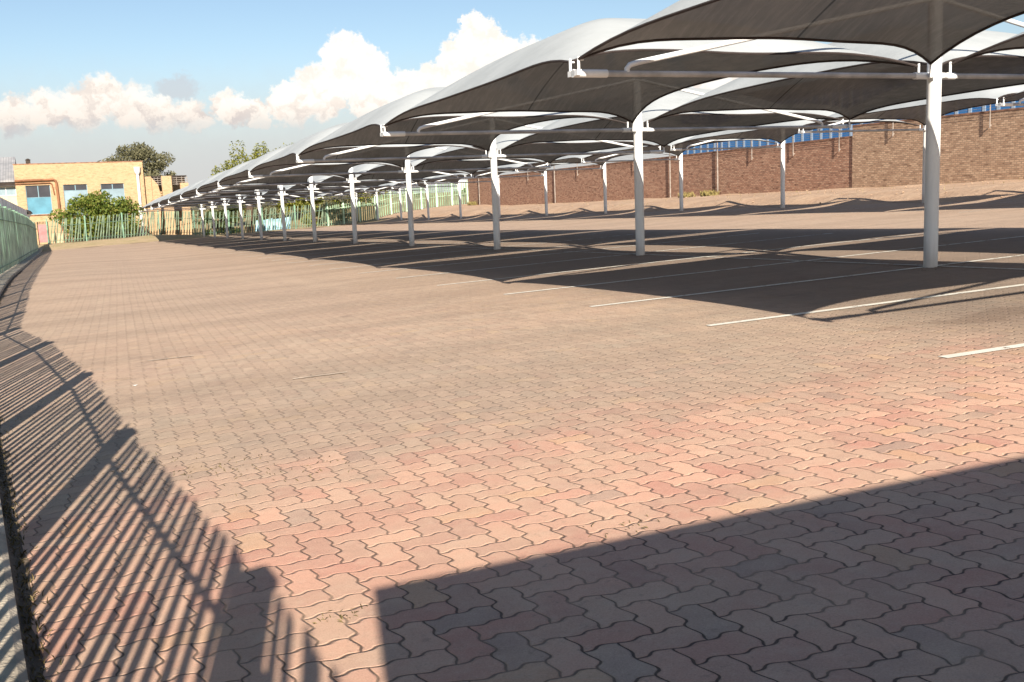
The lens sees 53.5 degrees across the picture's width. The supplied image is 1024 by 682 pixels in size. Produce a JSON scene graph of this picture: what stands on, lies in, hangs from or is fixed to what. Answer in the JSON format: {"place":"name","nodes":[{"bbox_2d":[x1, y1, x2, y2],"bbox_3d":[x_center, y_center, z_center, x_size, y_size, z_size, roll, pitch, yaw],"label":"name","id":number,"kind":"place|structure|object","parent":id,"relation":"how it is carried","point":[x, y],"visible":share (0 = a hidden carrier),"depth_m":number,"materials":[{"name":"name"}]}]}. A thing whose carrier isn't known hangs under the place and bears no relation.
{"place":"outdoors","nodes":[
{"label":"outdoors","id":0,"kind":"place"},
{"bbox_2d":[256,217,289,231],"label":"blue sheet","id":1,"kind":"object","parent":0,"point":[277,220],"visible":0.43,"depth_m":97.42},
{"bbox_2d":[191,192,468,235],"bbox_3d":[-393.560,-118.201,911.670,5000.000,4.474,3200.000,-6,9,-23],"label":"terrain","id":2,"kind":"structure","parent":0,"point":[244,220],"depth_m":127.57,"materials":[{"name":"green plant"}]},
{"bbox_2d":[0,157,17,205],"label":"grey roofed house","id":3,"kind":"structure","parent":2,"relation":"on","point":[7,187],"depth_m":94.45,"materials":[{"name":"beige paint"}]},
{"bbox_2d":[0,186,16,195],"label":"window","id":4,"kind":"structure","parent":3,"relation":"in","point":[4,191],"depth_m":94.26,"materials":[{"name":"white paint"}]},
{"bbox_2d":[0,197,26,260],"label":"pale wall","id":5,"kind":"structure","parent":2,"relation":"on","point":[8,204],"depth_m":60.59,"materials":[{"name":"white paint"}]},
{"bbox_2d":[0,248,42,681],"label":"kerb","id":6,"kind":"structure","parent":2,"relation":"on","point":[12,664],"depth_m":3.41,"materials":[{"name":"concrete"}]},
{"bbox_2d":[0,204,38,273],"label":"palisade fence","id":7,"kind":"object","parent":6,"relation":"on","point":[20,236],"visible":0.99,"depth_m":40.97,"materials":[{"name":"green metal"}]},
{"bbox_2d":[26,209,32,217],"bbox_3d":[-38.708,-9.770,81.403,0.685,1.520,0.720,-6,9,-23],"label":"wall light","id":8,"kind":"object","parent":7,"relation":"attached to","point":[29,212],"visible":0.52,"depth_m":81.18,"materials":[{"name":"white metal"}]},
{"bbox_2d":[12,159,191,243],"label":"brick building","id":9,"kind":"structure","parent":2,"relation":"on","point":[43,190],"depth_m":95.10,"materials":[{"name":"yellow brick"}]},
{"bbox_2d":[25,185,51,215],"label":"window frame","id":10,"kind":"structure","parent":9,"relation":"in","point":[38,197],"depth_m":93.71,"materials":[{"name":"blue glass"}]},
{"bbox_2d":[63,184,87,215],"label":"window frame","id":11,"kind":"structure","parent":9,"relation":"in","point":[72,190],"depth_m":94.77,"materials":[{"name":"white glass"}]},
{"bbox_2d":[101,183,124,205],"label":"window frame","id":12,"kind":"structure","parent":9,"relation":"in","point":[116,189],"depth_m":96.15,"materials":[{"name":"white glass"}]},
{"bbox_2d":[97,141,175,175],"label":"broadleaf tree","id":13,"kind":"object","parent":2,"relation":"on","point":[154,166],"visible":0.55,"depth_m":119.81,"materials":[{"name":"green plant"}]},
{"bbox_2d":[38,220,382,250],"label":"verge","id":14,"kind":"structure","parent":2,"relation":"on","point":[97,243],"depth_m":87.46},
{"bbox_2d":[37,221,49,244],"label":"red gate","id":15,"kind":"structure","parent":14,"relation":"on","point":[42,233],"depth_m":88.08,"materials":[{"name":"metal"}]},
{"bbox_2d":[52,231,63,242],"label":"meter plinth","id":16,"kind":"structure","parent":14,"relation":"on","point":[59,232],"depth_m":89.33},
{"bbox_2d":[48,189,144,240],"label":"leafy bush","id":17,"kind":"object","parent":14,"relation":"on","point":[92,204],"visible":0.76,"depth_m":90.61,"materials":[{"name":"green plant"}]},
{"bbox_2d":[45,202,327,243],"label":"leaning palisade","id":18,"kind":"object","parent":14,"relation":"on","point":[193,218],"visible":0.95,"depth_m":90.94,"materials":[{"name":"green paint"}]},
{"bbox_2d":[198,209,232,234],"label":"green shrub","id":19,"kind":"object","parent":14,"relation":"on","point":[215,211],"visible":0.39,"depth_m":95.28,"materials":[{"name":"green plant"}]},
{"bbox_2d":[217,205,242,232],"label":"green shrub","id":20,"kind":"object","parent":14,"relation":"on","point":[230,209],"visible":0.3,"depth_m":97.26,"materials":[{"name":"green plant"}]},
{"bbox_2d":[246,204,254,232],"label":"tree trunk","id":21,"kind":"object","parent":14,"relation":"on","point":[250,208],"visible":0.28,"depth_m":95.33,"materials":[{"name":"plant"}]},
{"bbox_2d":[253,202,281,227],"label":"green shrub","id":22,"kind":"object","parent":14,"relation":"on","point":[264,207],"visible":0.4,"depth_m":100.12,"materials":[{"name":"green plant"}]},
{"bbox_2d":[293,197,326,226],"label":"green shrub","id":23,"kind":"object","parent":14,"relation":"on","point":[304,203],"visible":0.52,"depth_m":101.38,"materials":[{"name":"green plant"}]},
{"bbox_2d":[305,193,357,220],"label":"carport frame","id":24,"kind":"object","parent":14,"relation":"on","point":[342,198],"visible":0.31,"depth_m":102.08,"materials":[{"name":"white metal"}]},
{"bbox_2d":[308,193,371,197],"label":"shade sail","id":25,"kind":"object","parent":24,"relation":"attached to","point":[347,194],"visible":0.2,"depth_m":96.04,"materials":[{"name":"fabric"}]},
{"bbox_2d":[321,196,358,222],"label":"green shrub","id":26,"kind":"object","parent":14,"relation":"on","point":[336,199],"visible":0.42,"depth_m":104.12,"materials":[{"name":"green plant"}]},
{"bbox_2d":[327,180,468,225],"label":"upright palisade","id":27,"kind":"object","parent":14,"relation":"on","point":[451,195],"visible":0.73,"depth_m":97.86,"materials":[{"name":"green paint"}]},
{"bbox_2d":[208,140,392,219],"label":"feathery tree","id":28,"kind":"object","parent":2,"relation":"on","point":[255,156],"visible":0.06,"depth_m":122.41,"materials":[{"name":"green plant"}]},
{"bbox_2d":[190,189,465,222],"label":"trees","id":29,"kind":"object","parent":2,"relation":"on","point":[199,213],"depth_m":149.45,"materials":[{"name":"green plant"}]},
{"bbox_2d":[0,199,1023,681],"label":"paved yard","id":30,"kind":"structure","parent":2,"relation":"on","point":[824,495],"depth_m":5.50,"materials":[{"name":"brown brick"}]},
{"bbox_2d":[0,271,43,681],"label":"kerb dirt","id":31,"kind":"structure","parent":30,"relation":"on","point":[37,663],"depth_m":4.15,"materials":[{"name":"brown soil"}]},
{"bbox_2d":[139,204,261,236],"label":"carport frame","id":32,"kind":"object","parent":30,"relation":"on","point":[202,217],"visible":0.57,"depth_m":88.51,"materials":[{"name":"white metal"}]},
{"bbox_2d":[144,202,276,237],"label":"carport frame","id":33,"kind":"object","parent":30,"relation":"on","point":[213,220],"visible":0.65,"depth_m":81.65,"materials":[{"name":"white metal"}]},
{"bbox_2d":[139,197,204,209],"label":"shade sail","id":34,"kind":"object","parent":33,"relation":"attached to","point":[143,207],"visible":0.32,"depth_m":86.48,"materials":[{"name":"fabric"}]},
{"bbox_2d":[145,193,219,207],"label":"shade sail","id":35,"kind":"object","parent":33,"relation":"attached to","point":[149,205],"visible":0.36,"depth_m":79.59,"materials":[{"name":"fabric"}]},
{"bbox_2d":[205,198,270,206],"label":"shade sail","id":36,"kind":"object","parent":33,"relation":"attached to","point":[236,203],"visible":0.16,"depth_m":88.90,"materials":[{"name":"fabric"}]},
{"bbox_2d":[215,195,291,204],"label":"shade sail","id":37,"kind":"object","parent":33,"relation":"attached to","point":[255,200],"visible":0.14,"depth_m":82.18,"materials":[{"name":"fabric"}]},
{"bbox_2d":[151,198,294,237],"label":"carport frame","id":38,"kind":"object","parent":30,"relation":"on","point":[226,221],"visible":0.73,"depth_m":74.79,"materials":[{"name":"white metal"}]},
{"bbox_2d":[151,189,228,205],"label":"shade sail","id":39,"kind":"object","parent":38,"relation":"attached to","point":[158,201],"visible":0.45,"depth_m":72.67,"materials":[{"name":"fabric"}]},
{"bbox_2d":[229,190,309,201],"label":"shade sail","id":40,"kind":"object","parent":38,"relation":"attached to","point":[272,197],"visible":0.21,"depth_m":74.91,"materials":[{"name":"fabric"}]},
{"bbox_2d":[158,190,316,238],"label":"carport frame","id":41,"kind":"object","parent":30,"relation":"on","point":[240,202],"visible":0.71,"depth_m":67.93,"materials":[{"name":"white metal"}]},
{"bbox_2d":[159,184,254,202],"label":"shade sail","id":42,"kind":"object","parent":41,"relation":"attached to","point":[169,197],"visible":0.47,"depth_m":65.75,"materials":[{"name":"fabric"}]},
{"bbox_2d":[244,191,335,198],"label":"shade sail","id":43,"kind":"object","parent":41,"relation":"attached to","point":[262,193],"visible":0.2,"depth_m":67.88,"materials":[{"name":"fabric"}]},
{"bbox_2d":[147,355,344,378],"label":"faded paint marks","id":44,"kind":"object","parent":30,"relation":"on","point":[293,378],"visible":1,"depth_m":8.59},
{"bbox_2d":[168,185,343,239],"bbox_3d":[-15.185,-7.769,61.142,10.336,3.542,0.240,-6,9,-23],"label":"carport frame","id":45,"kind":"object","parent":30,"relation":"on","point":[258,198],"visible":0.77,"depth_m":61.08,"materials":[{"name":"white metal"}]},
{"bbox_2d":[169,178,275,199],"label":"shade sail","id":46,"kind":"object","parent":45,"relation":"attached to","point":[177,195],"visible":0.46,"depth_m":58.92,"materials":[{"name":"fabric"}]},
{"bbox_2d":[264,185,373,194],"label":"shade sail","id":47,"kind":"object","parent":45,"relation":"attached to","point":[290,186],"visible":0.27,"depth_m":61.19,"materials":[{"name":"fabric"}]},
{"bbox_2d":[180,185,375,240],"bbox_3d":[-12.239,-7.034,54.281,10.336,3.542,0.240,-6,9,-23],"label":"carport frame","id":48,"kind":"object","parent":30,"relation":"on","point":[281,194],"visible":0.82,"depth_m":54.21,"materials":[{"name":"white metal"}]},
{"bbox_2d":[181,170,306,195],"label":"shade sail","id":49,"kind":"object","parent":48,"relation":"attached to","point":[193,189],"visible":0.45,"depth_m":52.13,"materials":[{"name":"fabric"}]},
{"bbox_2d":[285,175,413,191],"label":"shade sail","id":50,"kind":"object","parent":48,"relation":"attached to","point":[320,178],"visible":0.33,"depth_m":54.30,"materials":[{"name":"fabric"}]},
{"bbox_2d":[196,176,417,241],"bbox_3d":[-9.293,-6.299,47.421,10.336,3.542,0.240,-6,9,-23],"label":"carport frame","id":51,"kind":"object","parent":30,"relation":"on","point":[311,189],"visible":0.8,"depth_m":47.33,"materials":[{"name":"white metal"}]},
{"bbox_2d":[197,159,345,189],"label":"shade sail","id":52,"kind":"object","parent":51,"relation":"attached to","point":[265,180],"visible":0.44,"depth_m":45.35,"materials":[{"name":"fabric"}]},
{"bbox_2d":[316,164,468,185],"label":"shade sail","id":53,"kind":"object","parent":51,"relation":"attached to","point":[382,176],"visible":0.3,"depth_m":47.32,"materials":[{"name":"fabric"}]},
{"bbox_2d":[218,167,473,243],"bbox_3d":[-6.348,-5.564,40.561,10.336,3.542,0.240,-6,9,-23],"label":"carport frame","id":54,"kind":"object","parent":30,"relation":"on","point":[351,181],"visible":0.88,"depth_m":40.48,"materials":[{"name":"white metal"}]},
{"bbox_2d":[218,144,401,182],"bbox_3d":[-7.375,-6.355,35.899,4.999,1.218,7.315,-6,9,-23],"label":"shade sail","id":55,"kind":"object","parent":54,"relation":"attached to","point":[242,172],"visible":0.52,"depth_m":38.31,"materials":[{"name":"fabric"}]},
{"bbox_2d":[357,146,544,177],"bbox_3d":[-2.490,-6.857,37.943,4.999,1.218,7.315,-6,9,-23],"label":"shade sail","id":56,"kind":"object","parent":54,"relation":"attached to","point":[465,164],"visible":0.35,"depth_m":40.20,"materials":[{"name":"fabric"}]},
{"bbox_2d":[323,192,378,219],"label":"carport frame","id":57,"kind":"object","parent":30,"relation":"on","point":[376,195],"visible":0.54,"depth_m":95.53,"materials":[{"name":"white metal"}]},
{"bbox_2d":[344,189,401,219],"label":"carport frame","id":58,"kind":"object","parent":30,"relation":"on","point":[399,193],"visible":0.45,"depth_m":88.67,"materials":[{"name":"white metal"}]},
{"bbox_2d":[324,190,397,195],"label":"shade sail","id":59,"kind":"object","parent":58,"relation":"attached to","point":[357,192],"visible":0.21,"depth_m":93.55,"materials":[{"name":"fabric"}]},
{"bbox_2d":[364,184,429,219],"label":"carport frame","id":60,"kind":"object","parent":30,"relation":"on","point":[427,197],"visible":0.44,"depth_m":81.81,"materials":[{"name":"white metal"}]},
{"bbox_2d":[342,186,418,193],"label":"shade sail","id":61,"kind":"object","parent":60,"relation":"attached to","point":[388,188],"visible":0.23,"depth_m":87.19,"materials":[{"name":"fabric"}]},
{"bbox_2d":[248,147,550,245],"bbox_3d":[-3.402,-4.829,33.701,10.336,3.542,0.240,-6,9,-23],"label":"carport frame","id":62,"kind":"object","parent":30,"relation":"on","point":[407,170],"visible":0.79,"depth_m":33.63,"materials":[{"name":"white metal"}]},
{"bbox_2d":[250,122,484,171],"bbox_3d":[-4.429,-5.620,29.039,4.999,1.218,7.315,-6,9,-23],"label":"shade sail","id":63,"kind":"object","parent":62,"relation":"attached to","point":[286,156],"visible":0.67,"depth_m":31.30,"materials":[{"name":"fabric"}]},
{"bbox_2d":[414,120,659,166],"bbox_3d":[0.456,-6.122,31.083,4.999,1.218,7.315,-6,9,-23],"label":"shade sail","id":64,"kind":"object","parent":62,"relation":"attached to","point":[503,141],"visible":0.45,"depth_m":32.89,"materials":[{"name":"fabric"}]},
{"bbox_2d":[391,180,461,218],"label":"carport frame","id":65,"kind":"object","parent":30,"relation":"on","point":[459,193],"visible":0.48,"depth_m":74.95,"materials":[{"name":"white metal"}]},
{"bbox_2d":[366,182,454,189],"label":"shade sail","id":66,"kind":"object","parent":65,"relation":"attached to","point":[419,184],"visible":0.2,"depth_m":79.11,"materials":[{"name":"fabric"}]},
{"bbox_2d":[424,175,500,216],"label":"carport frame","id":67,"kind":"object","parent":30,"relation":"on","point":[425,183],"visible":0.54,"depth_m":67.57,"materials":[{"name":"white metal"}]},
{"bbox_2d":[395,176,459,184],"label":"shade sail","id":68,"kind":"object","parent":67,"relation":"attached to","point":[447,180],"visible":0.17,"depth_m":73.51,"materials":[{"name":"fabric"}]},
{"bbox_2d":[296,125,664,249],"bbox_3d":[-0.457,-4.093,26.841,10.336,3.542,0.240,-6,9,-23],"label":"carport frame","id":69,"kind":"object","parent":30,"relation":"on","point":[493,155],"visible":0.73,"depth_m":26.76,"materials":[{"name":"white metal"}]},
{"bbox_2d":[298,87,626,155],"bbox_3d":[-1.483,-4.885,22.179,4.999,1.218,7.315,-6,9,-23],"label":"shade sail","id":70,"kind":"object","parent":69,"relation":"attached to","point":[364,130],"visible":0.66,"depth_m":24.25,"materials":[{"name":"fabric"}]},
{"bbox_2d":[501,88,841,150],"bbox_3d":[3.401,-5.387,24.223,4.999,1.218,7.315,-6,9,-23],"label":"shade sail","id":71,"kind":"object","parent":69,"relation":"attached to","point":[671,101],"visible":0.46,"depth_m":25.44,"materials":[{"name":"fabric"}]},
{"bbox_2d":[0,255,963,681],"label":"joint weeds","id":72,"kind":"object","parent":30,"relation":"on","point":[24,581],"visible":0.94,"depth_m":4.07,"materials":[{"name":"green plant"}]},
{"bbox_2d":[464,169,547,215],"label":"carport frame","id":73,"kind":"object","parent":30,"relation":"on","point":[545,192],"visible":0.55,"depth_m":61.24,"materials":[{"name":"white metal"}]},
{"bbox_2d":[425,171,541,181],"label":"shade sail","id":74,"kind":"object","parent":73,"relation":"attached to","point":[463,174],"visible":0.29,"depth_m":66.16,"materials":[{"name":"fabric"}]},
{"bbox_2d":[466,162,599,175],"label":"shade sail","id":75,"kind":"object","parent":73,"relation":"attached to","point":[512,165],"visible":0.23,"depth_m":56.13,"materials":[{"name":"fabric"}]},
{"bbox_2d":[515,162,606,213],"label":"carport frame","id":76,"kind":"object","parent":30,"relation":"on","point":[604,187],"visible":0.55,"depth_m":54.35,"materials":[{"name":"white metal"}]},
{"bbox_2d":[520,150,675,166],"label":"shade sail","id":77,"kind":"object","parent":76,"relation":"attached to","point":[571,159],"visible":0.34,"depth_m":52.54,"materials":[{"name":"fabric"}]},
{"bbox_2d":[183,201,1023,357],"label":"parking lines","id":78,"kind":"object","parent":30,"relation":"on","point":[983,351],"visible":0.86,"depth_m":14.95,"materials":[{"name":"white paint"}]},
{"bbox_2d":[380,89,850,255],"bbox_3d":[2.489,-3.358,19.981,10.336,3.542,0.240,-6,9,-23],"label":"carport frame","id":79,"kind":"object","parent":30,"relation":"on","point":[637,129],"visible":0.86,"depth_m":19.90,"materials":[{"name":"white metal"}]},
{"bbox_2d":[384,18,917,125],"bbox_3d":[1.462,-4.150,15.319,4.999,1.218,7.315,-6,9,-23],"label":"shade sail","id":80,"kind":"object","parent":79,"relation":"attached to","point":[534,77],"visible":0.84,"depth_m":16.47,"materials":[{"name":"fabric"}]},
{"bbox_2d":[648,30,1023,122],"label":"shade sail","id":81,"kind":"object","parent":79,"relation":"attached to","point":[849,98],"visible":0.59,"depth_m":19.38,"materials":[{"name":"fabric"}]},
{"bbox_2d":[581,153,682,210],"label":"carport frame","id":82,"kind":"object","parent":30,"relation":"on","point":[680,158],"visible":0.62,"depth_m":47.50,"materials":[{"name":"white metal"}]},
{"bbox_2d":[584,136,777,158],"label":"shade sail","id":83,"kind":"object","parent":82,"relation":"attached to","point":[667,148],"visible":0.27,"depth_m":44.23,"materials":[{"name":"fabric"}]},
{"bbox_2d":[670,140,784,207],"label":"carport frame","id":84,"kind":"object","parent":30,"relation":"on","point":[782,157],"visible":0.72,"depth_m":40.63,"materials":[{"name":"white metal"}]},
{"bbox_2d":[674,110,919,145],"bbox_3d":[9.847,-7.798,36.161,4.999,1.218,7.315,-6,9,-23],"label":"shade sail","id":85,"kind":"object","parent":84,"relation":"attached to","point":[780,136],"visible":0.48,"depth_m":37.54,"materials":[{"name":"fabric"}]},
{"bbox_2d":[568,19,1023,267],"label":"carport frame","id":86,"kind":"object","parent":30,"relation":"on","point":[934,76],"visible":0.87,"depth_m":12.95,"materials":[{"name":"white metal"}]},
{"bbox_2d":[578,0,1023,64],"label":"shade sail","id":87,"kind":"object","parent":86,"relation":"attached to","point":[930,32],"visible":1,"depth_m":11.28,"materials":[{"name":"fabric"}]},
{"bbox_2d":[951,32,1023,64],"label":"shade sail","id":88,"kind":"object","parent":86,"relation":"attached to","point":[1015,42],"visible":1,"depth_m":12.88,"materials":[{"name":"fabric"}]},
{"bbox_2d":[798,120,925,202],"bbox_3d":[11.492,-6.032,32.990,5.269,3.542,0.240,-6,9,-23],"label":"carport frame","id":89,"kind":"object","parent":30,"relation":"on","point":[923,129],"visible":0.51,"depth_m":33.32,"materials":[{"name":"white metal"}]},
{"bbox_2d":[809,85,1023,125],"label":"shade sail","id":90,"kind":"object","parent":89,"relation":"attached to","point":[915,110],"visible":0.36,"depth_m":30.78,"materials":[{"name":"fabric"}]},
{"bbox_2d":[995,97,1023,105],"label":"carport frame","id":91,"kind":"object","parent":30,"relation":"on","point":[1019,103],"visible":1,"depth_m":25.10,"materials":[{"name":"white metal"}]},
{"bbox_2d":[1004,90,1023,98],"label":"shade sail","id":92,"kind":"object","parent":91,"relation":"attached to","point":[1015,94],"visible":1,"depth_m":24.65,"materials":[{"name":"fabric"}]},
{"bbox_2d":[683,101,1023,154],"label":"warehouse","id":93,"kind":"structure","parent":2,"relation":"on","point":[805,137],"depth_m":58.29,"materials":[{"name":"blue metal"}]},
{"bbox_2d":[0,0,1023,201],"label":"sky","id":94,"kind":"structure","parent":0,"point":[81,80],"materials":[{"name":"blue"}]},
{"bbox_2d":[369,177,1023,220],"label":"sand bank","id":95,"kind":"structure","parent":0,"point":[983,190],"depth_m":46.22,"materials":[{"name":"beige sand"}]},
{"bbox_2d":[467,201,477,204],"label":"weed tuft","id":96,"kind":"object","parent":95,"relation":"on","point":[472,203],"visible":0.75,"depth_m":95.56,"materials":[{"name":"plant"}]},
{"bbox_2d":[678,191,696,197],"bbox_3d":[10.491,-8.801,61.004,0.858,0.414,1.379,-5,9,-17],"label":"weed tuft","id":97,"kind":"object","parent":95,"relation":"on","point":[686,195],"visible":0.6,"depth_m":60.81,"materials":[{"name":"plant"}]},
{"bbox_2d":[699,189,719,196],"bbox_3d":[11.509,-8.648,59.364,0.882,0.419,1.624,-6,9,-23],"label":"weed tuft","id":98,"kind":"object","parent":95,"relation":"on","point":[707,193],"visible":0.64,"depth_m":59.11,"materials":[{"name":"plant"}]},
{"bbox_2d":[465,181,1002,214],"bbox_3d":[7.108,-8.156,60.896,8.237,1.817,68.876,-6,9,-23],"label":"rubble","id":99,"kind":"object","parent":95,"relation":"on","point":[776,195],"visible":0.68,"depth_m":47.56,"materials":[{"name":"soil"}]},
{"bbox_2d":[468,102,1023,204],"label":"brick wall","id":100,"kind":"structure","parent":95,"relation":"on","point":[982,146],"depth_m":51.85,"materials":[{"name":"brick"}]}
]}

